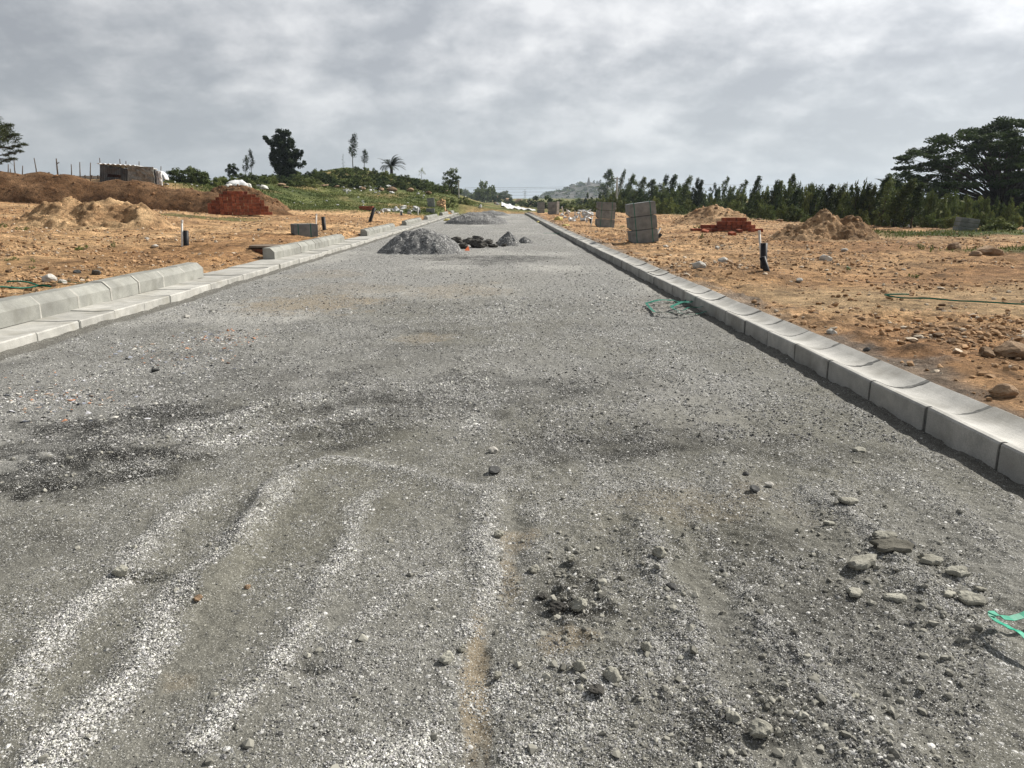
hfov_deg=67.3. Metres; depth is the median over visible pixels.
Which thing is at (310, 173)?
bush
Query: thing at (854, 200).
slim tree
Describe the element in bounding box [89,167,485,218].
grass
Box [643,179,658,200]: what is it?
slim tree
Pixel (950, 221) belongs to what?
bush
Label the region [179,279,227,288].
gutter block
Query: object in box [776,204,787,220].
bush
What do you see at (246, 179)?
bush
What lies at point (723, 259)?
stone
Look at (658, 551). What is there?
clod
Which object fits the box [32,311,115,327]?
gutter block
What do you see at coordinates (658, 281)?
gutter block
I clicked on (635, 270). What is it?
gutter block
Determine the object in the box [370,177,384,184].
bush
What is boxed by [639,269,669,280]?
gutter block
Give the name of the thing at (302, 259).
gutter block
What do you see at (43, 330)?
gutter block
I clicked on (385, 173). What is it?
bush
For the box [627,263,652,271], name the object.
gutter block
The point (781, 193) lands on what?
bush
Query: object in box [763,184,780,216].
bush
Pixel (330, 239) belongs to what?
kerb stone
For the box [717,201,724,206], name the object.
bush
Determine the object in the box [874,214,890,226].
bush
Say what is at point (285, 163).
broadleaf tree
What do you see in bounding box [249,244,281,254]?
manhole
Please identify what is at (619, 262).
gutter block
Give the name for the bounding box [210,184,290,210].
earth heap
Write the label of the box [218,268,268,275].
gutter block
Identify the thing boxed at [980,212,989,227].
bush
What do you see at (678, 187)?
bush
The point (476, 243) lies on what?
clod
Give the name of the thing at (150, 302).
gutter block
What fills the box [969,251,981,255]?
stone
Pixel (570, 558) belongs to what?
clod
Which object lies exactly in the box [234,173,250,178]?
bush
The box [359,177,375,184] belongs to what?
bush
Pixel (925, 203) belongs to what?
bush
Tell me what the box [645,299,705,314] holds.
plastic strap
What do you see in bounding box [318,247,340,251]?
gutter block
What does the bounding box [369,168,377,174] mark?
bush
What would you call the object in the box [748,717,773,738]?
clod
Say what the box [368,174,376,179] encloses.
bush
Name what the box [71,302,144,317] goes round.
gutter block
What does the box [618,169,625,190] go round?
slim tree
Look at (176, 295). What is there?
gutter block
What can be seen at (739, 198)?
bush
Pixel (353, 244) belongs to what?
gutter block
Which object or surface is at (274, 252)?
kerb stone
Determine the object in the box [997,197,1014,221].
bush
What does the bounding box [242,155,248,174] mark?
slim tree
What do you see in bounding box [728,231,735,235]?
brick
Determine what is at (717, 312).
gutter block
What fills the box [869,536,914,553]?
crust slab
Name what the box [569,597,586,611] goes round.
clod
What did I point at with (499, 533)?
clod
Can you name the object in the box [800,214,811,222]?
bush
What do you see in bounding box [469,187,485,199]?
bush
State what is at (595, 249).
gutter block
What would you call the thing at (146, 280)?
kerb stone
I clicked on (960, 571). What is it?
crust slab
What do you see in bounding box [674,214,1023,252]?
grass
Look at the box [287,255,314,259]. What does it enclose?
gutter block
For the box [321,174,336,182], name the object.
bush
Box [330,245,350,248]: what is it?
gutter block
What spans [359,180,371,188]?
bush
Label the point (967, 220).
concrete block
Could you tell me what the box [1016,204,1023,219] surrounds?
bush
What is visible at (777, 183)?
slim tree
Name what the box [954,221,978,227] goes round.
concrete block
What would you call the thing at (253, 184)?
bush
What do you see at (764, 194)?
bush
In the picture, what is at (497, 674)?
clod
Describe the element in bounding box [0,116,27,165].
feathery tree
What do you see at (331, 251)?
gutter block
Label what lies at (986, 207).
bush
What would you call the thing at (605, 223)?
concrete block
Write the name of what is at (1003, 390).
boulder
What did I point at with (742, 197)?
slim tree
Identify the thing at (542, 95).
sky
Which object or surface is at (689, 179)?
slim tree
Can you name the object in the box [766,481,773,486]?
stone
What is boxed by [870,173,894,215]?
slim tree
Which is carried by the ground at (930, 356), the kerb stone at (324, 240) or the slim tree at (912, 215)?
the slim tree at (912, 215)
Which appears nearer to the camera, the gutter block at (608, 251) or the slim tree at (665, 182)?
the gutter block at (608, 251)
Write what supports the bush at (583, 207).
on the ground at (930, 356)
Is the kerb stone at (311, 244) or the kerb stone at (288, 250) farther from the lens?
the kerb stone at (311, 244)
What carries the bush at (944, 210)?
on the ground at (930, 356)
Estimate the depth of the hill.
814.23 m
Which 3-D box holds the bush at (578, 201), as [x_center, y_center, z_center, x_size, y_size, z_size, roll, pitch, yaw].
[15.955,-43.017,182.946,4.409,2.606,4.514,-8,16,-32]
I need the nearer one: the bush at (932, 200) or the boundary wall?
the bush at (932, 200)
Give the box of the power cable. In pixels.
[468,184,645,187]
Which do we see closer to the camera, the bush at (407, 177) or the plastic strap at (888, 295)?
the plastic strap at (888, 295)
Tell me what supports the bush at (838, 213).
on the ground at (930, 356)
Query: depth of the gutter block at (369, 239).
22.36 m
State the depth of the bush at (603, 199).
71.12 m
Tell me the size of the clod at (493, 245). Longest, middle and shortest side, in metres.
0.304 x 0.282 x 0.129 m
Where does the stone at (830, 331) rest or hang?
on the ground at (930, 356)
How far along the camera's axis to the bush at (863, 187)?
36.97 m
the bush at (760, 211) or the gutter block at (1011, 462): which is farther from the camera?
the bush at (760, 211)
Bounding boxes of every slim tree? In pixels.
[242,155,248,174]
[247,148,254,171]
[348,133,357,166]
[361,149,368,166]
[598,169,615,197]
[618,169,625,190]
[621,174,636,199]
[632,177,648,199]
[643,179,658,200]
[657,175,668,192]
[665,174,678,194]
[675,175,692,206]
[690,178,699,209]
[694,179,704,207]
[708,182,719,204]
[717,176,729,201]
[724,186,735,205]
[735,179,748,199]
[741,187,744,208]
[749,175,762,199]
[768,179,779,206]
[768,179,783,201]
[783,173,797,200]
[788,188,801,209]
[807,184,824,214]
[815,184,836,213]
[832,182,846,214]
[836,189,849,214]
[847,186,860,213]
[854,181,872,215]
[861,183,879,217]
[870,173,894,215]
[871,176,895,222]
[884,177,917,226]
[889,185,916,219]
[901,181,926,227]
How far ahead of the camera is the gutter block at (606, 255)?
16.02 m
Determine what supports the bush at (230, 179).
on the ground at (930, 356)
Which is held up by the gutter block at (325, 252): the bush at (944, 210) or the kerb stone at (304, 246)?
the kerb stone at (304, 246)
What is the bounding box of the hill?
[541,182,614,198]
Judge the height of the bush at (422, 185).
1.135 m
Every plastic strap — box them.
[0,280,50,288]
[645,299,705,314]
[650,301,702,310]
[884,293,1023,304]
[988,611,1023,637]
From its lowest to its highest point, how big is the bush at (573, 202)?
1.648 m
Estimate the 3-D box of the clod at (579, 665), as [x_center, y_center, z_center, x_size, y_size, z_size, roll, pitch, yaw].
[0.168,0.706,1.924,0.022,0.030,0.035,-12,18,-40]
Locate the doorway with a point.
(108, 175)
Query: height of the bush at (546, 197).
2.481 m
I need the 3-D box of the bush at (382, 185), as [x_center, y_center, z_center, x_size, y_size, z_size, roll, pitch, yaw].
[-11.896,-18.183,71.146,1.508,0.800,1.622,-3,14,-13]
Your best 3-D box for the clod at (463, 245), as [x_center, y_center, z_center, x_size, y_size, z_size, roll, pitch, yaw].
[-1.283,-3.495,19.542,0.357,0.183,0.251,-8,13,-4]
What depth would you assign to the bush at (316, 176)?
71.60 m
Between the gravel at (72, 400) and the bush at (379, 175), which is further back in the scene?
the bush at (379, 175)
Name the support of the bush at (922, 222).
on the ground at (930, 356)
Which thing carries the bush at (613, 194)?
on the ground at (930, 356)
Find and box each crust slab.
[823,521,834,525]
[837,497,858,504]
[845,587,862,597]
[848,554,876,570]
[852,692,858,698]
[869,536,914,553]
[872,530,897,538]
[883,593,906,602]
[919,554,942,565]
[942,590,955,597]
[945,566,970,577]
[956,590,986,605]
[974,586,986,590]
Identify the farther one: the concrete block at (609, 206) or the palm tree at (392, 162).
the palm tree at (392, 162)
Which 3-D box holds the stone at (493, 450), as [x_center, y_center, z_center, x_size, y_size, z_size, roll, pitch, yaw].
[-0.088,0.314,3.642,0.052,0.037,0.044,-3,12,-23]
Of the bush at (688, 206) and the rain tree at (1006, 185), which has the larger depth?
the bush at (688, 206)
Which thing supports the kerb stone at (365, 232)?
on the gutter block
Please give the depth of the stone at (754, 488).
3.07 m
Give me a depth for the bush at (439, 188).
79.59 m
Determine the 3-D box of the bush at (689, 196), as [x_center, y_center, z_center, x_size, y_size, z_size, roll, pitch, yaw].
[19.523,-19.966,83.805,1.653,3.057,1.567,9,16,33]
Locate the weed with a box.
[74,245,87,250]
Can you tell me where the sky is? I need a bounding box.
[0,0,1023,198]
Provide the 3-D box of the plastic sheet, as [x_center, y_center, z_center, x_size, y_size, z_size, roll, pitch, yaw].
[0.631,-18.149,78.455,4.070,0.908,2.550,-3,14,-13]
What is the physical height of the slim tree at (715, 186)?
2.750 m
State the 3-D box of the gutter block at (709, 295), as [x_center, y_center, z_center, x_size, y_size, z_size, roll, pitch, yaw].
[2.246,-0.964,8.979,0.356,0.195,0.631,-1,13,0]
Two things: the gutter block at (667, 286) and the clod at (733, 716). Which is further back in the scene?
the gutter block at (667, 286)
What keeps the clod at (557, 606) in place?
on the road
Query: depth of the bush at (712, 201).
62.85 m
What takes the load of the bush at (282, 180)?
on the ground at (930, 356)
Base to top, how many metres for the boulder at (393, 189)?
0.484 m
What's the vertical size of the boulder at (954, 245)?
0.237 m
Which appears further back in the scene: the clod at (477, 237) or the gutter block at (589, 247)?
the clod at (477, 237)
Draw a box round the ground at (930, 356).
[0,168,1023,418]
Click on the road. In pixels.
(1000, 736)
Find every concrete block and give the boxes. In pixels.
[290,223,317,236]
[426,208,434,212]
[427,202,434,206]
[537,202,544,205]
[537,209,544,212]
[548,202,556,205]
[548,206,556,209]
[548,210,555,214]
[595,219,614,227]
[596,202,615,210]
[596,210,614,218]
[625,201,655,216]
[626,215,656,230]
[627,228,658,243]
[952,226,976,231]
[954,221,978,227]
[955,217,979,223]
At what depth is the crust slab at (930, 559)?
2.48 m
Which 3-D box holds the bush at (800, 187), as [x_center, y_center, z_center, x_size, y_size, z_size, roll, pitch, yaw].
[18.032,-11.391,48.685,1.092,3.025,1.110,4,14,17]
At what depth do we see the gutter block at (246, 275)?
11.75 m
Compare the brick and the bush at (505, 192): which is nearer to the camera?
the brick
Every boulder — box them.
[387,187,396,191]
[947,242,961,249]
[976,245,1004,255]
[978,347,995,357]
[988,383,1018,397]
[993,340,1023,358]
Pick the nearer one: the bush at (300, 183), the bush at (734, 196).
the bush at (300, 183)
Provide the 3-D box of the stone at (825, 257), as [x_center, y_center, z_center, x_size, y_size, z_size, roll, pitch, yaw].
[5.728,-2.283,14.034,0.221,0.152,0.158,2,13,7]
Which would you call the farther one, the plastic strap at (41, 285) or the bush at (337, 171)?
the bush at (337, 171)
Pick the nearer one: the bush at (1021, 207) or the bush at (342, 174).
the bush at (1021, 207)
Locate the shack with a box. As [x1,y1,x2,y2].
[97,163,168,185]
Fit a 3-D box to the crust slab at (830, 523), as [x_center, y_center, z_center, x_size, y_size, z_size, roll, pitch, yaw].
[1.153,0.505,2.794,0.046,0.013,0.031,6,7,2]
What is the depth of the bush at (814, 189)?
44.37 m
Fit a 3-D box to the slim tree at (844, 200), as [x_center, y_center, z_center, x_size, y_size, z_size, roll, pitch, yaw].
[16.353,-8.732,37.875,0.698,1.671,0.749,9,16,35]
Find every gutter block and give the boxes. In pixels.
[0,321,78,340]
[0,333,36,351]
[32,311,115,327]
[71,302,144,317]
[108,296,169,310]
[131,289,192,301]
[155,284,210,295]
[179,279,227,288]
[199,275,242,283]
[204,271,256,279]
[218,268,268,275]
[228,264,279,271]
[241,261,290,268]
[253,259,298,264]
[278,257,307,262]
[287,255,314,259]
[295,253,322,257]
[303,251,328,255]
[309,249,334,253]
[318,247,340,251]
[324,246,345,249]
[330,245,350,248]
[334,243,355,246]
[344,240,363,244]
[345,238,371,241]
[583,242,598,247]
[588,245,603,250]
[591,246,608,252]
[594,247,610,253]
[597,249,615,255]
[600,251,619,257]
[604,252,623,259]
[608,254,628,261]
[612,256,633,264]
[617,258,639,266]
[622,260,645,269]
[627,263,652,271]
[632,266,659,276]
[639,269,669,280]
[646,273,676,283]
[654,277,686,288]
[662,280,697,294]
[672,285,710,300]
[683,290,725,306]
[695,297,739,314]
[709,303,760,322]
[725,311,782,333]
[745,320,808,344]
[767,331,840,359]
[794,344,879,377]
[828,360,929,399]
[869,381,991,430]
[925,407,1023,469]
[997,443,1023,484]
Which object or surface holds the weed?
on the ground at (930, 356)
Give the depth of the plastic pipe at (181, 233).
15.77 m
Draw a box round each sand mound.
[5,196,174,229]
[436,199,451,213]
[669,204,754,224]
[768,208,881,241]
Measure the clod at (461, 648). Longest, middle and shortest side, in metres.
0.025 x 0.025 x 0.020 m
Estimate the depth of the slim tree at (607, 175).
185.04 m
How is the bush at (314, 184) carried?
on the ground at (930, 356)
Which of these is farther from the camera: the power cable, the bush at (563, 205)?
the power cable
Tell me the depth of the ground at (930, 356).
12.97 m
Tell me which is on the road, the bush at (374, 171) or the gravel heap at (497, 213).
the gravel heap at (497, 213)
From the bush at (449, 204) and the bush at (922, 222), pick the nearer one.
the bush at (922, 222)
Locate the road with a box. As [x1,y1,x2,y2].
[0,214,1023,767]
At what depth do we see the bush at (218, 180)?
52.20 m
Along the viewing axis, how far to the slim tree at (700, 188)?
69.13 m
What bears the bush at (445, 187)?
on the ground at (930, 356)
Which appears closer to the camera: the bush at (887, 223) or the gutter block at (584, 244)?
the gutter block at (584, 244)
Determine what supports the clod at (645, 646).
on the road
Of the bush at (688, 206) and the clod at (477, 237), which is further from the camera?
the bush at (688, 206)
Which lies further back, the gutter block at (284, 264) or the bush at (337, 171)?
the bush at (337, 171)
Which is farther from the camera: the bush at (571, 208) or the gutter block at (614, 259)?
the bush at (571, 208)
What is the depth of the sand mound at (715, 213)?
39.01 m
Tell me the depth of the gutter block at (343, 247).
18.90 m
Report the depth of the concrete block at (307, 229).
20.69 m
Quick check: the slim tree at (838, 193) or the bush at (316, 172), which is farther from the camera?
the bush at (316, 172)
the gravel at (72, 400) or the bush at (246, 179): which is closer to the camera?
the gravel at (72, 400)
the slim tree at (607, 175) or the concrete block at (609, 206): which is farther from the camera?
the slim tree at (607, 175)
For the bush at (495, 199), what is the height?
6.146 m
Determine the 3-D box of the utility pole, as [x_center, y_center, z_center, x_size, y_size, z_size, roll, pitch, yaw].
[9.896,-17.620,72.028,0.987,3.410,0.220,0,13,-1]
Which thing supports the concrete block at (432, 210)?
on the ground at (930, 356)
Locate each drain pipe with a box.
[183,230,188,245]
[321,217,325,229]
[368,207,375,221]
[759,256,769,271]
[760,243,767,268]
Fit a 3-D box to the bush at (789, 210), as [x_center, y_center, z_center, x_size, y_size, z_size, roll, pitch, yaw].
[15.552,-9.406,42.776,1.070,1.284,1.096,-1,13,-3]
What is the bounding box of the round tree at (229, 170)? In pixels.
[224,163,238,176]
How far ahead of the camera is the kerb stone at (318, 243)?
18.06 m
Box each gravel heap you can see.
[376,228,463,254]
[444,212,509,224]
[482,210,508,215]
[497,231,520,245]
[519,237,532,242]
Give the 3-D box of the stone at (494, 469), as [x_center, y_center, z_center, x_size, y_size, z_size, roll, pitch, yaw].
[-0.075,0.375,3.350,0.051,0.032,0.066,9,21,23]
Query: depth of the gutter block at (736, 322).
7.19 m
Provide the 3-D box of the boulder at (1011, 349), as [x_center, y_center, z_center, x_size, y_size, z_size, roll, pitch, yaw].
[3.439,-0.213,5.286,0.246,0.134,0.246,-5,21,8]
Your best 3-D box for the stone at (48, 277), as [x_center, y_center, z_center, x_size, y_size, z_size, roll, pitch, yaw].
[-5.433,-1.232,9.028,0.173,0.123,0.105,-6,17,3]
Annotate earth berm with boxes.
[0,171,294,215]
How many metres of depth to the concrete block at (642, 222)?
20.60 m
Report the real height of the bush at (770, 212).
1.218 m
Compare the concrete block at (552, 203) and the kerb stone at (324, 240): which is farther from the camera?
the concrete block at (552, 203)
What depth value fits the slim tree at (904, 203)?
33.24 m
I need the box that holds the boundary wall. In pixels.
[74,175,99,179]
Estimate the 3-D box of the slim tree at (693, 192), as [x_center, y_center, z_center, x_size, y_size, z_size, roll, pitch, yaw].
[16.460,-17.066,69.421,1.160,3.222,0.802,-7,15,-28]
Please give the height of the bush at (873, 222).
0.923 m
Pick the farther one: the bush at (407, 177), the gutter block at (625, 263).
the bush at (407, 177)
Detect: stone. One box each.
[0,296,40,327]
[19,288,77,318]
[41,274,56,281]
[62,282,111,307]
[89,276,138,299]
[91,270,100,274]
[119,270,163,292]
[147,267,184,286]
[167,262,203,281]
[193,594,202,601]
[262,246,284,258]
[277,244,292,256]
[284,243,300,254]
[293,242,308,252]
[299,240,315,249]
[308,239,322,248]
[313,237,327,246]
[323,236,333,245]
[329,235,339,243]
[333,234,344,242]
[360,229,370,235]
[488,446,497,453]
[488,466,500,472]
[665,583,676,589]
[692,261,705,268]
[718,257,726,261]
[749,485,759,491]
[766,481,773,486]
[819,255,831,260]
[826,329,836,333]
[851,446,865,452]
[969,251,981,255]
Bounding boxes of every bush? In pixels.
[164,166,210,184]
[211,177,223,184]
[224,175,237,183]
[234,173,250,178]
[243,177,251,182]
[247,172,258,179]
[250,181,263,187]
[259,176,269,183]
[261,176,278,183]
[275,175,286,183]
[285,180,298,185]
[294,180,305,186]
[301,171,313,176]
[302,178,317,187]
[309,174,324,179]
[312,169,321,176]
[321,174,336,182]
[323,180,341,187]
[331,169,339,174]
[337,172,347,178]
[339,168,348,173]
[340,178,354,186]
[346,172,361,177]
[349,181,360,187]
[350,177,358,182]
[353,166,362,172]
[353,171,366,178]
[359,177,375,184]
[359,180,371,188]
[362,167,368,174]
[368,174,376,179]
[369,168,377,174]
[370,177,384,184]
[372,172,382,179]
[375,176,390,181]
[376,183,387,189]
[380,170,391,178]
[380,181,395,184]
[392,178,409,186]
[403,175,410,181]
[409,181,420,188]
[410,178,419,185]
[418,182,427,189]
[422,188,434,193]
[423,179,433,183]
[425,183,435,191]
[432,184,441,192]
[436,196,457,208]
[438,183,450,193]
[458,196,470,204]
[461,189,468,197]
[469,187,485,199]
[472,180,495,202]
[491,192,501,201]
[498,190,512,197]
[502,198,515,205]
[517,199,525,205]
[522,196,544,207]
[536,195,552,208]
[553,199,567,208]
[560,199,575,207]
[563,205,578,211]
[569,198,583,205]
[575,204,590,209]
[583,192,593,204]
[583,198,599,207]
[590,201,603,211]
[599,195,611,210]
[607,194,622,211]
[609,189,622,202]
[617,197,631,212]
[622,185,635,202]
[634,189,648,202]
[650,187,662,209]
[653,196,664,213]
[656,197,674,213]
[658,190,669,207]
[660,182,670,208]
[666,188,681,207]
[671,183,682,203]
[674,205,687,213]
[683,191,696,209]
[683,199,695,212]
[691,190,707,206]
[706,188,718,205]
[706,197,716,206]
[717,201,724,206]
[722,185,735,205]
[723,196,737,210]
[727,199,743,210]
[736,188,747,210]
[739,206,754,216]
[745,188,756,213]
[748,190,765,211]
[748,209,765,217]
[756,199,768,218]
[761,186,769,203]
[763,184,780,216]
[763,205,775,219]
[774,185,785,211]
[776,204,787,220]
[778,182,794,217]
[780,204,799,221]
[788,181,802,205]
[790,208,805,220]
[792,187,805,208]
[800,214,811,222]
[801,185,816,216]
[802,183,819,218]
[817,188,824,207]
[834,186,846,214]
[834,207,846,218]
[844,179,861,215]
[844,185,853,213]
[847,209,855,215]
[855,178,869,213]
[856,209,869,224]
[866,213,873,224]
[871,213,880,224]
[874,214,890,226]
[881,187,896,223]
[890,213,903,227]
[894,212,912,227]
[913,216,927,227]
[918,188,939,223]
[919,191,934,215]
[921,213,942,227]
[927,193,940,219]
[935,193,951,219]
[938,214,962,228]
[947,191,958,216]
[952,199,965,212]
[953,189,964,206]
[955,194,972,216]
[964,200,978,213]
[970,208,983,227]
[973,195,984,213]
[977,196,994,218]
[979,217,1017,230]
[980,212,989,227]
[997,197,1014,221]
[1007,213,1022,226]
[1014,202,1023,214]
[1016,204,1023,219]
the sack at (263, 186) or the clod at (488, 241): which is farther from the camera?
the sack at (263, 186)
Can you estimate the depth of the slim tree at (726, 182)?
68.57 m
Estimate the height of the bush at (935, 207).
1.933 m
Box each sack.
[226,180,248,186]
[256,184,267,188]
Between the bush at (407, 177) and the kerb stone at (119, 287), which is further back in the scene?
the bush at (407, 177)
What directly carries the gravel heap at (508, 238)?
on the road
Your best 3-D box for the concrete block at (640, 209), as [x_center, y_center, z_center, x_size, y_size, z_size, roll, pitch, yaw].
[3.473,-4.734,20.804,0.737,0.365,0.608,-7,13,3]
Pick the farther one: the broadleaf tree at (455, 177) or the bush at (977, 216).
the broadleaf tree at (455, 177)
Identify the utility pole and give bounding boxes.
[613,177,622,197]
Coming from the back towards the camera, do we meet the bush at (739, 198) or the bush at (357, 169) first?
the bush at (357, 169)
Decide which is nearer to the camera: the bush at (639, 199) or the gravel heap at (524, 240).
the gravel heap at (524, 240)
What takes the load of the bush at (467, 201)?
on the ground at (930, 356)
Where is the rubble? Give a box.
[0,201,1023,401]
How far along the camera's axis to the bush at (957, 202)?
39.23 m
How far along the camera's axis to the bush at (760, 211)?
47.72 m
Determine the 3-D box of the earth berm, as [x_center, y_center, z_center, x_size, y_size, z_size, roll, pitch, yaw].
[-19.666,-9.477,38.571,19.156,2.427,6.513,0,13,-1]
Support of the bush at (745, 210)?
on the ground at (930, 356)
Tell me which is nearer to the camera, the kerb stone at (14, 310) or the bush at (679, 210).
the kerb stone at (14, 310)
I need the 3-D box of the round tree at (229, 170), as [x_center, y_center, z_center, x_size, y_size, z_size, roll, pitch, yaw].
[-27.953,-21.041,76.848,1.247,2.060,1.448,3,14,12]
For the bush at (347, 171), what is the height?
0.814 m
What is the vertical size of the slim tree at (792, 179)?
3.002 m
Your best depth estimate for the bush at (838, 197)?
39.59 m
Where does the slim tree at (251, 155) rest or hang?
on the ground at (930, 356)
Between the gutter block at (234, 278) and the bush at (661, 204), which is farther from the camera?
the bush at (661, 204)
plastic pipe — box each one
[181,220,182,246]
[758,230,760,250]
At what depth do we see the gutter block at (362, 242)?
21.23 m
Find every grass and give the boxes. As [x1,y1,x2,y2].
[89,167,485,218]
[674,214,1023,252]
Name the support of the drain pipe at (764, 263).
on the ground at (930, 356)
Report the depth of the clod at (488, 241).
21.63 m
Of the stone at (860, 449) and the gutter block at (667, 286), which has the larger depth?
the gutter block at (667, 286)
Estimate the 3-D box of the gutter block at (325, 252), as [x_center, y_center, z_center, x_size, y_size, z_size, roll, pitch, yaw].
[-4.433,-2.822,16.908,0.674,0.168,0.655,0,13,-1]
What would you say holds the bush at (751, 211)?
on the ground at (930, 356)
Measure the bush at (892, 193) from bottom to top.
2.381 m
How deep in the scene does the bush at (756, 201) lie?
57.28 m
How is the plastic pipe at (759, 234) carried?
on the ground at (930, 356)
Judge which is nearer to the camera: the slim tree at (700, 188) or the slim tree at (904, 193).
the slim tree at (904, 193)
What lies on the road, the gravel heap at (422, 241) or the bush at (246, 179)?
the gravel heap at (422, 241)
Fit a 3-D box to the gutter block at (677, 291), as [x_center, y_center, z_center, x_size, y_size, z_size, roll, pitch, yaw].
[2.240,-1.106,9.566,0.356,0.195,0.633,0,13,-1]
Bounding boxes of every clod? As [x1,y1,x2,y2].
[111,564,127,576]
[438,650,453,664]
[451,236,462,242]
[458,243,467,248]
[458,644,465,652]
[463,239,472,244]
[469,239,485,247]
[472,236,483,239]
[483,239,492,244]
[488,244,497,247]
[494,530,503,537]
[494,671,501,679]
[528,564,538,573]
[536,594,546,599]
[549,601,564,612]
[565,554,574,561]
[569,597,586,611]
[572,660,585,671]
[588,684,604,694]
[602,666,621,682]
[640,641,651,651]
[652,546,666,557]
[726,711,741,724]
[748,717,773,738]
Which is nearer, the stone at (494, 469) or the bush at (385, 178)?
the stone at (494, 469)
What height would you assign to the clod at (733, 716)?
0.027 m
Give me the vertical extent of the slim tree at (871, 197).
2.014 m
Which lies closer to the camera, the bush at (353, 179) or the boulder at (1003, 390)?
the boulder at (1003, 390)
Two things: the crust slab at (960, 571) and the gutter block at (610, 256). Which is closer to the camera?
the crust slab at (960, 571)
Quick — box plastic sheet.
[501,202,534,210]
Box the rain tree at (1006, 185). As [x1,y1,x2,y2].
[890,116,1023,207]
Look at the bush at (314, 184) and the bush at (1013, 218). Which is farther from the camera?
the bush at (314, 184)
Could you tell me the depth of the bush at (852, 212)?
37.00 m
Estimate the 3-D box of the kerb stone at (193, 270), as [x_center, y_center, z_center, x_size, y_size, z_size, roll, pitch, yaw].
[-4.543,-1.562,10.716,0.223,0.213,0.683,0,14,0]
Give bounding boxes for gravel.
[0,325,275,426]
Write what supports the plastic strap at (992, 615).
on the road
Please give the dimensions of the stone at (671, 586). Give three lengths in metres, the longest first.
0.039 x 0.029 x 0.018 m
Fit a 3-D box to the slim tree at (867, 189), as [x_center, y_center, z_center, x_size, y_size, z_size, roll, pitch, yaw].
[16.827,-8.644,36.801,0.855,2.034,0.591,-4,14,-17]
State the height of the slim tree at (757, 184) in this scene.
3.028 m
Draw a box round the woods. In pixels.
[526,181,611,198]
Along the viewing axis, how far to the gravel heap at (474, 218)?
39.65 m
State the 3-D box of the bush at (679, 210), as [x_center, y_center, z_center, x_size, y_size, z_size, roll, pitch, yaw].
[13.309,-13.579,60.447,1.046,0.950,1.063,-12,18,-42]
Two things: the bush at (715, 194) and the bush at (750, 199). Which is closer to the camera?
the bush at (750, 199)
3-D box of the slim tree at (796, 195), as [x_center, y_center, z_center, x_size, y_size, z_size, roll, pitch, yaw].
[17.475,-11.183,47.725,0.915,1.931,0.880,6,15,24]
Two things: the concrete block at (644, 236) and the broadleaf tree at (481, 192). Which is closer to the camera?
the concrete block at (644, 236)
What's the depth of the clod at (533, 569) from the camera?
2.45 m
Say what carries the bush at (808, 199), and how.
on the ground at (930, 356)
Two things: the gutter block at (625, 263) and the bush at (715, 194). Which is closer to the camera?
the gutter block at (625, 263)
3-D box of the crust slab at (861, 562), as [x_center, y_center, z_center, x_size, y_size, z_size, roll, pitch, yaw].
[1.123,0.565,2.457,0.117,0.031,0.060,-11,15,-24]
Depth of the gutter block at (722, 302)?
8.38 m
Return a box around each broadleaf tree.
[262,128,306,177]
[441,168,461,193]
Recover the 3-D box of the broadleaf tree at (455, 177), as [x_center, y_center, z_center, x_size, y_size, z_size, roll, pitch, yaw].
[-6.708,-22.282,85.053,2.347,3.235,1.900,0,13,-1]
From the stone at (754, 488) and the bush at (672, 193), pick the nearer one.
the stone at (754, 488)
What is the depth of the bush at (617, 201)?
69.92 m
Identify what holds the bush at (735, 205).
on the ground at (930, 356)
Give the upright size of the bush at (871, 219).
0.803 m
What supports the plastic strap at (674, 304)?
on the road
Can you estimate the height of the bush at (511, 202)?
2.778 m
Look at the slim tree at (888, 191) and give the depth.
33.67 m
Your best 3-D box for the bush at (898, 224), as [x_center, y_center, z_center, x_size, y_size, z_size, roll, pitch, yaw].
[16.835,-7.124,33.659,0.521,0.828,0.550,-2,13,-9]
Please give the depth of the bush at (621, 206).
68.03 m
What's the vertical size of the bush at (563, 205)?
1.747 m
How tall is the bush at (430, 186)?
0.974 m
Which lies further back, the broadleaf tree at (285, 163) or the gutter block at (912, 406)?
the broadleaf tree at (285, 163)
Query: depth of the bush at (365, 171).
83.25 m
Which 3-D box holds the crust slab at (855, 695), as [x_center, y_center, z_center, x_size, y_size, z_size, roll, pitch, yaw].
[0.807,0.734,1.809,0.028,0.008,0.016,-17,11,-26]
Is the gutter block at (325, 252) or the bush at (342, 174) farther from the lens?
the bush at (342, 174)
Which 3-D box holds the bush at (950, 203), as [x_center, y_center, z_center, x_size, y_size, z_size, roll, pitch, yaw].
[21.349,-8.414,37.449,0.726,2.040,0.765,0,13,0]
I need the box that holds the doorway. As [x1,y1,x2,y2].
[107,174,120,177]
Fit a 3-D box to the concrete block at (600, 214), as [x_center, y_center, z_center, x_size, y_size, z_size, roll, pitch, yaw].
[4.165,-7.553,34.297,0.803,0.371,0.508,2,13,-3]
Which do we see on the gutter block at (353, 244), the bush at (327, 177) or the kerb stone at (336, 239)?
the kerb stone at (336, 239)
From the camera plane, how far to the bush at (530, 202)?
136.24 m
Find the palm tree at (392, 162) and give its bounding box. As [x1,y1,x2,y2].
[378,156,404,173]
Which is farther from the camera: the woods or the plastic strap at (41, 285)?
the woods

